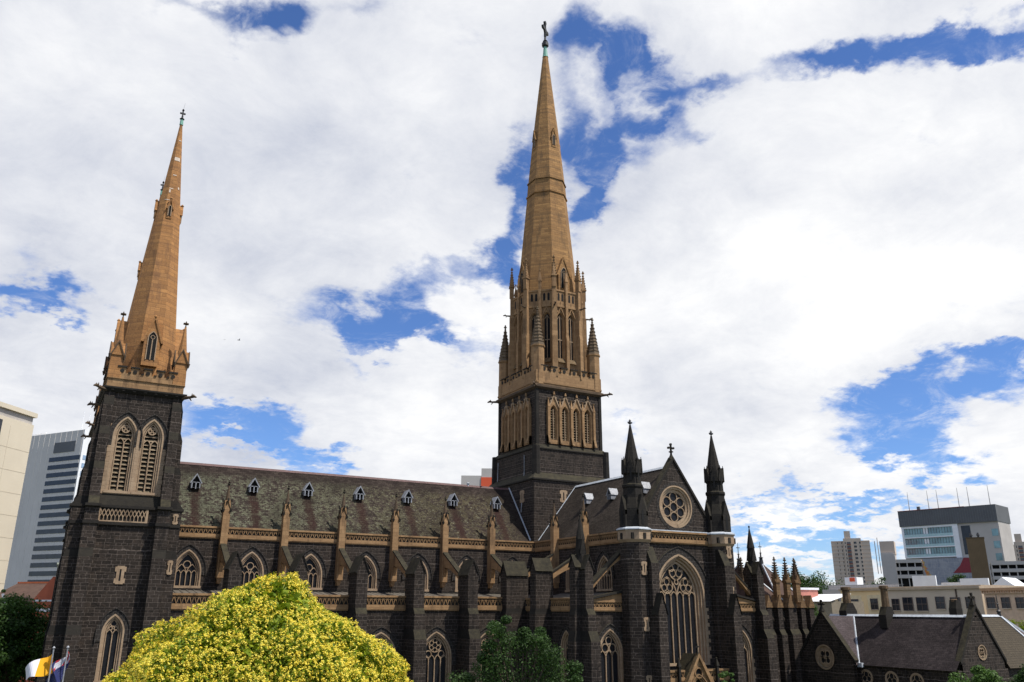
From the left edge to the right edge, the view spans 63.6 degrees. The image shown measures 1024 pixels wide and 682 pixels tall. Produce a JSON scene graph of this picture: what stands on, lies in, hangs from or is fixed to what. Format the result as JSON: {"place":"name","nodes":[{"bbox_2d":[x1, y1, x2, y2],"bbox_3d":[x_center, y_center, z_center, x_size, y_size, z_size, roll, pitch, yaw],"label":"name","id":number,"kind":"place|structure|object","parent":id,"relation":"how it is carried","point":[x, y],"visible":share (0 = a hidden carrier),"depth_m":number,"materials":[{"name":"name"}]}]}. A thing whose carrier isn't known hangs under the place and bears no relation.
{"place":"outdoors","nodes":[
{"label":"outdoors","id":0,"kind":"place"},
{"bbox_2d":[0,577,55,681],"bbox_3d":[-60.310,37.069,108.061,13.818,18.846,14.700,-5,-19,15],"label":"brick house","id":1,"kind":"structure","parent":0,"point":[43,591],"depth_m":106.60,"materials":[{"name":"brick"}]},
{"bbox_2d":[4,411,90,588],"bbox_3d":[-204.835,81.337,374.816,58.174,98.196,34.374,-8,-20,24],"label":"office tower","id":2,"kind":"structure","parent":0,"point":[55,464],"depth_m":356.65,"materials":[{"name":"white paint"}]},
{"bbox_2d":[27,580,49,581],"bbox_3d":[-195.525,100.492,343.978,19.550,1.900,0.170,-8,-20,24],"label":"window","id":3,"kind":"structure","parent":2,"relation":"in","point":[28,580],"depth_m":345.14,"materials":[{"name":"blue glass"}]},
{"bbox_2d":[28,571,56,575],"bbox_3d":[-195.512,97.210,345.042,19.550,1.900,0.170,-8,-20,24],"label":"window","id":4,"kind":"structure","parent":2,"relation":"in","point":[32,573],"depth_m":345.35,"materials":[{"name":"blue glass"}]},
{"bbox_2d":[30,562,56,567],"bbox_3d":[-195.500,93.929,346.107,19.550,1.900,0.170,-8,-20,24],"label":"window","id":5,"kind":"structure","parent":2,"relation":"in","point":[53,564],"depth_m":346.62,"materials":[{"name":"blue glass"}]},
{"bbox_2d":[31,554,60,558],"bbox_3d":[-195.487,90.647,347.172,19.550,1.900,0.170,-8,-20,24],"label":"window","id":6,"kind":"structure","parent":2,"relation":"in","point":[40,556],"depth_m":347.17,"materials":[{"name":"blue glass"}]},
{"bbox_2d":[33,545,62,550],"bbox_3d":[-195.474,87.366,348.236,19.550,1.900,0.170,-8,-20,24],"label":"window","id":7,"kind":"structure","parent":2,"relation":"in","point":[57,547],"depth_m":348.49,"materials":[{"name":"blue glass"}]},
{"bbox_2d":[34,537,63,542],"bbox_3d":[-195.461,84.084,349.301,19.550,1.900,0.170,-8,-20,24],"label":"window","id":8,"kind":"structure","parent":2,"relation":"in","point":[49,539],"depth_m":349.34,"materials":[{"name":"blue glass"}]},
{"bbox_2d":[36,528,65,533],"bbox_3d":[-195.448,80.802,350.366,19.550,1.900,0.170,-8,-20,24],"label":"window","id":9,"kind":"structure","parent":2,"relation":"in","point":[45,531],"depth_m":350.58,"materials":[{"name":"blue glass"}]},
{"bbox_2d":[37,520,67,525],"bbox_3d":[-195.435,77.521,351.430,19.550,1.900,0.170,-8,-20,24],"label":"window","id":10,"kind":"structure","parent":2,"relation":"in","point":[60,522],"depth_m":351.69,"materials":[{"name":"blue glass"}]},
{"bbox_2d":[39,512,68,517],"bbox_3d":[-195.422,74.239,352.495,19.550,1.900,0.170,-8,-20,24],"label":"window","id":11,"kind":"structure","parent":2,"relation":"in","point":[57,514],"depth_m":352.59,"materials":[{"name":"blue glass"}]},
{"bbox_2d":[40,503,69,509],"bbox_3d":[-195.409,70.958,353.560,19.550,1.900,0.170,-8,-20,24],"label":"window","id":12,"kind":"structure","parent":2,"relation":"in","point":[56,506],"depth_m":353.67,"materials":[{"name":"blue glass"}]},
{"bbox_2d":[42,495,72,501],"bbox_3d":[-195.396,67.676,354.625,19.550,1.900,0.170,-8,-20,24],"label":"window","id":13,"kind":"structure","parent":2,"relation":"in","point":[69,497],"depth_m":354.45,"materials":[{"name":"blue glass"}]},
{"bbox_2d":[43,487,74,493],"bbox_3d":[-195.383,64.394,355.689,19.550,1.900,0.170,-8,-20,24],"label":"window","id":14,"kind":"structure","parent":2,"relation":"in","point":[69,489],"depth_m":355.53,"materials":[{"name":"blue glass"}]},
{"bbox_2d":[44,479,75,485],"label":"window","id":15,"kind":"structure","parent":2,"relation":"in","point":[69,481],"depth_m":356.58,"materials":[{"name":"blue glass"}]},
{"bbox_2d":[46,471,76,477],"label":"window","id":16,"kind":"structure","parent":2,"relation":"in","point":[70,473],"depth_m":357.75,"materials":[{"name":"blue glass"}]},
{"bbox_2d":[47,463,78,469],"bbox_3d":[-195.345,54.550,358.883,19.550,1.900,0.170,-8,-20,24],"label":"window","id":17,"kind":"structure","parent":2,"relation":"in","point":[71,465],"depth_m":358.71,"materials":[{"name":"blue glass"}]},
{"bbox_2d":[49,455,79,461],"bbox_3d":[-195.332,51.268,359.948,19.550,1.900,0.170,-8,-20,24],"label":"window","id":18,"kind":"structure","parent":2,"relation":"in","point":[73,457],"depth_m":359.68,"materials":[{"name":"blue glass"}]},
{"bbox_2d":[34,21,814,681],"bbox_3d":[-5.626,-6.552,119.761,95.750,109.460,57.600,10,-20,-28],"label":"cathedral","id":19,"kind":"structure","parent":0,"point":[632,573],"depth_m":93.51,"materials":[{"name":"stone"}]},
{"bbox_2d":[93,607,130,681],"bbox_3d":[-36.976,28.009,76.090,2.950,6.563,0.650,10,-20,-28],"label":"window","id":20,"kind":"structure","parent":19,"relation":"in","point":[110,632],"depth_m":76.19,"materials":[{"name":"stone"}]},
{"bbox_2d":[113,566,126,583],"bbox_3d":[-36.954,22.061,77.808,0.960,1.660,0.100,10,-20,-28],"label":"slit window","id":21,"kind":"structure","parent":19,"relation":"in","point":[119,570],"depth_m":77.79,"materials":[{"name":"stone"}]},
{"bbox_2d":[103,411,142,493],"bbox_3d":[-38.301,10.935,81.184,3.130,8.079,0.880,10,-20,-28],"label":"window","id":22,"kind":"structure","parent":19,"relation":"in","point":[123,430],"depth_m":81.16,"materials":[{"name":"stone"}]},
{"bbox_2d":[131,414,168,495],"bbox_3d":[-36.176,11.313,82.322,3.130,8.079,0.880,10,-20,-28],"label":"window","id":23,"kind":"structure","parent":19,"relation":"in","point":[155,434],"depth_m":82.38,"materials":[{"name":"stone"}]},
{"bbox_2d":[166,560,172,574],"bbox_3d":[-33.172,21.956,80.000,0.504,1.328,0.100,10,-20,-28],"label":"slit window","id":24,"kind":"structure","parent":19,"relation":"in","point":[170,562],"depth_m":79.98,"materials":[{"name":"stone"}]},
{"bbox_2d":[172,514,178,524],"bbox_3d":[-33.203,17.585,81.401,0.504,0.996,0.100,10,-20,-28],"label":"slit window","id":25,"kind":"structure","parent":19,"relation":"in","point":[175,516],"depth_m":81.37,"materials":[{"name":"stone"}]},
{"bbox_2d":[173,544,206,587],"bbox_3d":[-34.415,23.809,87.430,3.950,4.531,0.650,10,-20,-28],"label":"window","id":26,"kind":"structure","parent":19,"relation":"in","point":[190,564],"depth_m":87.59,"materials":[{"name":"stone"}]},
{"bbox_2d":[240,546,268,586],"bbox_3d":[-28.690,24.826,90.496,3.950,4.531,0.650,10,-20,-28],"label":"window","id":27,"kind":"structure","parent":19,"relation":"in","point":[254,562],"depth_m":90.83,"materials":[{"name":"stone"}]},
{"bbox_2d":[304,548,326,589],"bbox_3d":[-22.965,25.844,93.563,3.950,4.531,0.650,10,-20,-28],"label":"window","id":28,"kind":"structure","parent":19,"relation":"in","point":[316,564],"depth_m":93.94,"materials":[{"name":"stone"}]},
{"bbox_2d":[348,550,380,590],"bbox_3d":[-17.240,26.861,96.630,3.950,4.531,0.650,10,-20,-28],"label":"window","id":29,"kind":"structure","parent":19,"relation":"in","point":[373,565],"depth_m":97.07,"materials":[{"name":"stone"}]},
{"bbox_2d":[370,626,400,658],"bbox_3d":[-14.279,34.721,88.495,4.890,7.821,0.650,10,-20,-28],"label":"window","id":30,"kind":"structure","parent":19,"relation":"in","point":[381,632],"depth_m":89.60,"materials":[{"name":"stone"}]},
{"bbox_2d":[402,552,432,591],"bbox_3d":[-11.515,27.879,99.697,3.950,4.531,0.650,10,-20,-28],"label":"window","id":31,"kind":"structure","parent":19,"relation":"in","point":[428,576],"depth_m":100.11,"materials":[{"name":"stone"}]},
{"bbox_2d":[425,626,455,681],"bbox_3d":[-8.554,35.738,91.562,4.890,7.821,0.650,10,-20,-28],"label":"window","id":32,"kind":"structure","parent":19,"relation":"in","point":[439,662],"depth_m":92.17,"materials":[{"name":"stone"}]},
{"bbox_2d":[451,554,480,591],"bbox_3d":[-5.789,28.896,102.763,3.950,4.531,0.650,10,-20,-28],"label":"window","id":33,"kind":"structure","parent":19,"relation":"in","point":[466,557],"depth_m":102.56,"materials":[{"name":"stone"}]},
{"bbox_2d":[480,627,499,681],"bbox_3d":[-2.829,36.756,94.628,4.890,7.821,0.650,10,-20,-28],"label":"window","id":34,"kind":"structure","parent":19,"relation":"in","point":[483,635],"depth_m":95.27,"materials":[{"name":"stone"}]},
{"bbox_2d":[498,556,518,581],"bbox_3d":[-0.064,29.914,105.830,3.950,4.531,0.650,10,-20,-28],"label":"window","id":35,"kind":"structure","parent":19,"relation":"in","point":[512,558],"depth_m":106.09,"materials":[{"name":"stone"}]},
{"bbox_2d":[520,490,523,502],"bbox_3d":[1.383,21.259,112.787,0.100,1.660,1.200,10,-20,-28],"label":"slit window","id":36,"kind":"structure","parent":19,"relation":"in","point":[522,491],"depth_m":112.74,"materials":[{"name":"stone"}]},
{"bbox_2d":[557,625,568,681],"bbox_3d":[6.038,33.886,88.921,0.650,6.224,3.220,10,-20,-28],"label":"window","id":37,"kind":"structure","parent":19,"relation":"in","point":[563,636],"depth_m":89.77,"materials":[{"name":"stone"}]},
{"bbox_2d":[560,490,566,502],"bbox_3d":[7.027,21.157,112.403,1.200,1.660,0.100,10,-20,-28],"label":"slit window","id":38,"kind":"structure","parent":19,"relation":"in","point":[563,493],"depth_m":112.35,"materials":[{"name":"stone"}]},
{"bbox_2d":[563,553,573,591],"bbox_3d":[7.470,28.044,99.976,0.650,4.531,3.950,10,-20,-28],"label":"window","id":39,"kind":"structure","parent":19,"relation":"in","point":[566,577],"depth_m":100.76,"materials":[{"name":"stone"}]},
{"bbox_2d":[594,550,614,590],"bbox_3d":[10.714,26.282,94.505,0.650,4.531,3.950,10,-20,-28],"label":"window","id":40,"kind":"structure","parent":19,"relation":"in","point":[605,583],"depth_m":94.74,"materials":[{"name":"stone"}]},
{"bbox_2d":[599,623,623,681],"bbox_3d":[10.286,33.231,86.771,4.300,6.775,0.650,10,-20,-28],"label":"window","id":41,"kind":"structure","parent":19,"relation":"in","point":[612,668],"depth_m":87.10,"materials":[{"name":"stone"}]},
{"bbox_2d":[641,561,646,574],"bbox_3d":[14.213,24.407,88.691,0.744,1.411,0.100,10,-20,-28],"label":"slit window","id":42,"kind":"structure","parent":19,"relation":"in","point":[644,572],"depth_m":88.64,"materials":[{"name":"stone"}]},
{"bbox_2d":[643,617,649,630],"bbox_3d":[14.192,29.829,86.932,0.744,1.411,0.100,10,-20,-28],"label":"slit window","id":43,"kind":"structure","parent":19,"relation":"in","point":[646,620],"depth_m":86.90,"materials":[{"name":"stone"}]},
{"bbox_2d":[646,675,651,681],"bbox_3d":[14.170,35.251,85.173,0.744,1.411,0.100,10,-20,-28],"label":"slit window","id":44,"kind":"structure","parent":19,"relation":"in","point":[648,676],"depth_m":85.24,"materials":[{"name":"stone"}]},
{"bbox_2d":[657,482,693,530],"bbox_3d":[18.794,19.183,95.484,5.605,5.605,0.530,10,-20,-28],"label":"rose window","id":45,"kind":"structure","parent":19,"relation":"in","point":[676,504],"depth_m":95.66,"materials":[{"name":"stone"}]},
{"bbox_2d":[658,546,711,665],"bbox_3d":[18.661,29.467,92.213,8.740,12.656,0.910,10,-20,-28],"label":"window","id":46,"kind":"structure","parent":19,"relation":"in","point":[684,584],"depth_m":92.89,"materials":[{"name":"stone"}]},
{"bbox_2d":[726,546,731,557],"bbox_3d":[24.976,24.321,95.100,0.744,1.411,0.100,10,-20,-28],"label":"slit window","id":47,"kind":"structure","parent":19,"relation":"in","point":[728,548],"depth_m":95.06,"materials":[{"name":"stone"}]},
{"bbox_2d":[742,624,755,681],"bbox_3d":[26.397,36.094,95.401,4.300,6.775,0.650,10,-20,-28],"label":"window","id":48,"kind":"structure","parent":19,"relation":"in","point":[749,645],"depth_m":96.02,"materials":[{"name":"stone"}]},
{"bbox_2d":[461,468,491,486],"bbox_3d":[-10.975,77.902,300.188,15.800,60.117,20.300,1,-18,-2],"label":"rooftop block","id":49,"kind":"structure","parent":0,"point":[484,478],"depth_m":298.68,"materials":[{"name":"white concrete"}]},
{"bbox_2d":[0,0,1023,585],"label":"sky","id":50,"kind":"structure","parent":0,"point":[796,227],"materials":[{"name":"white"}]},
{"bbox_2d":[792,588,864,618],"bbox_3d":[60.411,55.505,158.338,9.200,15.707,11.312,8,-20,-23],"label":"shed","id":51,"kind":"structure","parent":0,"point":[830,606],"depth_m":156.38,"materials":[{"name":"white paint"}]},
{"bbox_2d":[831,531,874,584],"bbox_3d":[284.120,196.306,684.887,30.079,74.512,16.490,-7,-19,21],"label":"apartment tower","id":52,"kind":"structure","parent":0,"point":[852,557],"depth_m":682.98,"materials":[{"name":"beige concrete"}]},
{"bbox_2d":[822,575,1023,600],"bbox_3d":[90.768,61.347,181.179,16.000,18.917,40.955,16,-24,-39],"label":"flat roofed building","id":53,"kind":"structure","parent":0,"point":[857,582],"depth_m":178.35,"materials":[{"name":"white paint"}]},
{"bbox_2d":[838,585,1023,614],"bbox_3d":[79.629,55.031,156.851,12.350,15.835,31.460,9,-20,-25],"label":"building","id":54,"kind":"structure","parent":0,"point":[922,600],"depth_m":152.81,"materials":[{"name":"beige paint"}]},
{"bbox_2d":[870,598,878,609],"bbox_3d":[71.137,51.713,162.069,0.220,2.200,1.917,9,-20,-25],"label":"window","id":55,"kind":"structure","parent":54,"relation":"in","point":[874,601],"depth_m":162.08,"materials":[{"name":"black glass"}]},
{"bbox_2d":[891,599,900,610],"bbox_3d":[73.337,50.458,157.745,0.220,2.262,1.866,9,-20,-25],"label":"window","id":56,"kind":"structure","parent":54,"relation":"in","point":[895,602],"depth_m":157.79,"materials":[{"name":"black glass"}]},
{"bbox_2d":[902,597,914,611],"bbox_3d":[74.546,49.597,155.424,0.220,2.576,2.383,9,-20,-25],"label":"window","id":57,"kind":"structure","parent":54,"relation":"in","point":[908,606],"depth_m":155.42,"materials":[{"name":"black glass"}]},
{"bbox_2d":[915,597,928,611],"bbox_3d":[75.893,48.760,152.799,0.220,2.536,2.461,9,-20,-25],"label":"window","id":58,"kind":"structure","parent":54,"relation":"in","point":[921,602],"depth_m":152.80,"materials":[{"name":"black glass"}]},
{"bbox_2d":[935,597,945,609],"bbox_3d":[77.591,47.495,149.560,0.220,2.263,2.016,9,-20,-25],"label":"window","id":59,"kind":"structure","parent":54,"relation":"in","point":[940,601],"depth_m":149.53,"materials":[{"name":"black glass"}]},
{"bbox_2d":[965,597,974,608],"bbox_3d":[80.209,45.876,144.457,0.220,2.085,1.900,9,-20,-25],"label":"window","id":60,"kind":"structure","parent":54,"relation":"in","point":[967,600],"depth_m":144.93,"materials":[{"name":"black glass"}]},
{"bbox_2d":[897,487,1015,584],"bbox_3d":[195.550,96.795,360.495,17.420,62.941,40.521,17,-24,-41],"label":"office building","id":61,"kind":"structure","parent":0,"point":[934,540],"depth_m":356.95,"materials":[{"name":"grey concrete"}]},
{"bbox_2d":[904,526,953,538],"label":"window","id":62,"kind":"structure","parent":61,"relation":"in","point":[931,532],"depth_m":365.17,"materials":[{"name":"teal glass"}]},
{"bbox_2d":[905,537,954,548],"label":"window","id":63,"kind":"structure","parent":61,"relation":"in","point":[942,541],"depth_m":363.83,"materials":[{"name":"teal glass"}]},
{"bbox_2d":[906,547,956,558],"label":"window","id":64,"kind":"structure","parent":61,"relation":"in","point":[941,551],"depth_m":362.50,"materials":[{"name":"teal glass"}]},
{"bbox_2d":[961,525,970,553],"bbox_3d":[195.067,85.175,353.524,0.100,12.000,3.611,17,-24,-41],"label":"window","id":65,"kind":"structure","parent":61,"relation":"in","point":[965,530],"depth_m":354.28,"materials":[{"name":"black glass"}]},
{"bbox_2d":[991,528,998,535],"bbox_3d":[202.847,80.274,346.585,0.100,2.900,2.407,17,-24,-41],"label":"window","id":66,"kind":"structure","parent":61,"relation":"in","point":[994,531],"depth_m":346.49,"materials":[{"name":"teal glass"}]},
{"bbox_2d":[993,541,1000,547],"bbox_3d":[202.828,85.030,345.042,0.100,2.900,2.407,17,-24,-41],"label":"window","id":67,"kind":"structure","parent":61,"relation":"in","point":[996,543],"depth_m":344.97,"materials":[{"name":"teal glass"}]},
{"bbox_2d":[996,553,1002,559],"bbox_3d":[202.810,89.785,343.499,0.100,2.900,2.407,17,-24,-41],"label":"window","id":68,"kind":"structure","parent":61,"relation":"in","point":[998,555],"depth_m":343.46,"materials":[{"name":"teal glass"}]},
{"bbox_2d":[965,533,991,584],"bbox_3d":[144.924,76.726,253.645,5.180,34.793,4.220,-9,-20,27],"label":"service tower","id":69,"kind":"structure","parent":0,"point":[978,559],"depth_m":255.01,"materials":[{"name":"concrete"}]},
{"bbox_2d":[980,587,1023,630],"bbox_3d":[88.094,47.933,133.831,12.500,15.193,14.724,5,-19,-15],"label":"terrace","id":70,"kind":"structure","parent":0,"point":[1010,600],"depth_m":136.29,"materials":[{"name":"beige paint"}]},
{"bbox_2d":[986,597,996,608],"bbox_3d":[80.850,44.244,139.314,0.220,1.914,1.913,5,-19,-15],"label":"window","id":71,"kind":"structure","parent":70,"relation":"in","point":[991,604],"depth_m":139.33,"materials":[{"name":"black glass"}]},
{"bbox_2d":[1000,597,1011,608],"bbox_3d":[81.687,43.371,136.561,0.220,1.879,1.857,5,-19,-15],"label":"window","id":72,"kind":"structure","parent":70,"relation":"in","point":[1005,601],"depth_m":136.57,"materials":[{"name":"black glass"}]},
{"bbox_2d":[1015,597,1023,608],"bbox_3d":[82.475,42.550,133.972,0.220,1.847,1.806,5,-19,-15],"label":"window","id":73,"kind":"structure","parent":70,"relation":"in","point":[1019,601],"depth_m":134.07,"materials":[{"name":"black glass"}]},
{"bbox_2d":[1013,534,1023,560],"bbox_3d":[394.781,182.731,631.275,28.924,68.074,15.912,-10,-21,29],"label":"apartment tower","id":74,"kind":"structure","parent":0,"point":[1019,548],"depth_m":633.58,"materials":[{"name":"beige concrete"}]},
{"label":"ground","id":75,"kind":"structure","parent":0,"visible":0},
{"bbox_2d":[0,597,29,681],"bbox_3d":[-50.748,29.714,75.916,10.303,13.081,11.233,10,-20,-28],"label":"dark tree","id":76,"kind":"object","parent":75,"relation":"on","point":[8,655],"visible":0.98,"depth_m":77.54,"materials":[{"name":"green plant"}]},
{"bbox_2d":[0,401,37,591],"bbox_3d":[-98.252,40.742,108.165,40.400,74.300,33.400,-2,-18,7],"label":"office tower","id":77,"kind":"structure","parent":75,"relation":"on","point":[16,428],"depth_m":126.05,"materials":[{"name":"beige concrete"}]},
{"bbox_2d":[0,592,51,681],"bbox_3d":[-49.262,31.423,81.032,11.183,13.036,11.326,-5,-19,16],"label":"dark tree","id":78,"kind":"object","parent":75,"relation":"on","point":[30,642],"visible":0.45,"depth_m":80.46,"materials":[{"name":"green plant"}]},
{"bbox_2d":[25,646,54,681],"bbox_3d":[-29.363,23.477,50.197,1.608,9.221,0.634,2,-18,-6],"label":"flag","id":79,"kind":"object","parent":75,"relation":"on","point":[41,667],"visible":1,"depth_m":51.21,"materials":[{"name":"yellow fabric"}]},
{"bbox_2d":[46,646,69,681],"bbox_3d":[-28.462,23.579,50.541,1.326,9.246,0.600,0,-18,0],"label":"flag","id":80,"kind":"object","parent":75,"relation":"on","point":[59,667],"visible":0.98,"depth_m":51.61,"materials":[{"name":"blue fabric"}]},
{"bbox_2d":[102,572,413,681],"bbox_3d":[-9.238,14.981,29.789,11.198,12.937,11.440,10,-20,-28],"label":"flowering tree","id":81,"kind":"object","parent":75,"relation":"on","point":[282,621],"visible":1,"depth_m":28.62,"materials":[{"name":"yellow plant"}]},
{"bbox_2d":[445,615,583,681],"bbox_3d":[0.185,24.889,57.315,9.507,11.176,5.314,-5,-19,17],"label":"dark tree","id":82,"kind":"object","parent":75,"relation":"on","point":[488,661],"visible":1,"depth_m":57.55,"materials":[{"name":"green plant"}]},
{"bbox_2d":[718,671,734,681],"bbox_3d":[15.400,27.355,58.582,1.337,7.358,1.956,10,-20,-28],"label":"sapling","id":83,"kind":"object","parent":75,"relation":"on","point":[725,674],"visible":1,"depth_m":59.55,"materials":[{"name":"green plant"}]},
{"bbox_2d":[788,568,844,593],"bbox_3d":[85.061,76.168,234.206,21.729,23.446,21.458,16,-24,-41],"label":"distant tree","id":84,"kind":"object","parent":75,"relation":"on","point":[812,582],"visible":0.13,"depth_m":231.50,"materials":[{"name":"green plant"}]},
{"bbox_2d":[871,577,885,583],"bbox_3d":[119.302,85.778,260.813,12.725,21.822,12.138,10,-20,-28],"label":"distant tree","id":85,"kind":"object","parent":75,"relation":"on","point":[882,579],"visible":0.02,"depth_m":264.01,"materials":[{"name":"green plant"}]},
{"bbox_2d":[800,586,1023,681],"bbox_3d":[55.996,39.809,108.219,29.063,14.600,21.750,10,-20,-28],"label":"sacristy","id":86,"kind":"structure","parent":75,"relation":"on","point":[847,643],"depth_m":102.11,"materials":[{"name":"stone"}]},
{"bbox_2d":[815,644,833,669],"bbox_3d":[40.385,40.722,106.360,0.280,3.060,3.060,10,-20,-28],"label":"round window","id":87,"kind":"structure","parent":86,"relation":"in","point":[824,656],"depth_m":106.42,"materials":[{"name":"stone"}]},
{"bbox_2d":[862,669,872,681],"bbox_3d":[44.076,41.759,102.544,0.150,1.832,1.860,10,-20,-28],"label":"window","id":88,"kind":"structure","parent":86,"relation":"in","point":[867,675],"depth_m":102.52,"materials":[{"name":"stone"}]},
{"bbox_2d":[885,671,898,681],"bbox_3d":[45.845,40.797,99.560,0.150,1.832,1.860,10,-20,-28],"label":"window","id":89,"kind":"structure","parent":86,"relation":"in","point":[890,676],"depth_m":99.68,"materials":[{"name":"stone"}]},
{"bbox_2d":[910,673,924,681],"bbox_3d":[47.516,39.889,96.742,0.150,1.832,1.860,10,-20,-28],"label":"window","id":90,"kind":"structure","parent":86,"relation":"in","point":[915,677],"depth_m":96.88,"materials":[{"name":"stone"}]},
{"bbox_2d":[977,645,986,659],"bbox_3d":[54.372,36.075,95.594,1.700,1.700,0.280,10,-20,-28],"label":"round window","id":91,"kind":"structure","parent":86,"relation":"in","point":[981,650],"depth_m":95.59,"materials":[{"name":"stone"}]},
{"bbox_2d":[874,538,1023,586],"bbox_3d":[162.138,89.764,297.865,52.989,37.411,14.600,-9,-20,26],"label":"car park","id":92,"kind":"structure","parent":75,"relation":"on","point":[899,572],"depth_m":302.07,"materials":[{"name":"grey concrete"}]},
{"bbox_2d":[946,573,965,581],"bbox_3d":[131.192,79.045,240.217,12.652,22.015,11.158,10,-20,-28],"label":"distant tree","id":93,"kind":"object","parent":75,"relation":"on","point":[956,578],"visible":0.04,"depth_m":242.38,"materials":[{"name":"green plant"}]},
{"bbox_2d":[948,664,1005,681],"bbox_3d":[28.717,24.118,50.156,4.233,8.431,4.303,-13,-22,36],"label":"green tree","id":94,"kind":"object","parent":75,"relation":"on","point":[980,673],"visible":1,"depth_m":50.71,"materials":[{"name":"green plant"}]},
{"bbox_2d":[1008,664,1023,681],"bbox_3d":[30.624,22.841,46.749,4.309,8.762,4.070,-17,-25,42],"label":"green tree","id":95,"kind":"object","parent":75,"relation":"on","point":[1019,677],"visible":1,"depth_m":48.24,"materials":[{"name":"green plant"}]},
{"bbox_2d":[1008,619,1023,629],"bbox_3d":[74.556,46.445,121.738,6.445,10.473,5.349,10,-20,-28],"label":"shrub","id":96,"kind":"object","parent":75,"relation":"on","point":[1021,624],"visible":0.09,"depth_m":122.29,"materials":[{"name":"green plant"}]}
]}

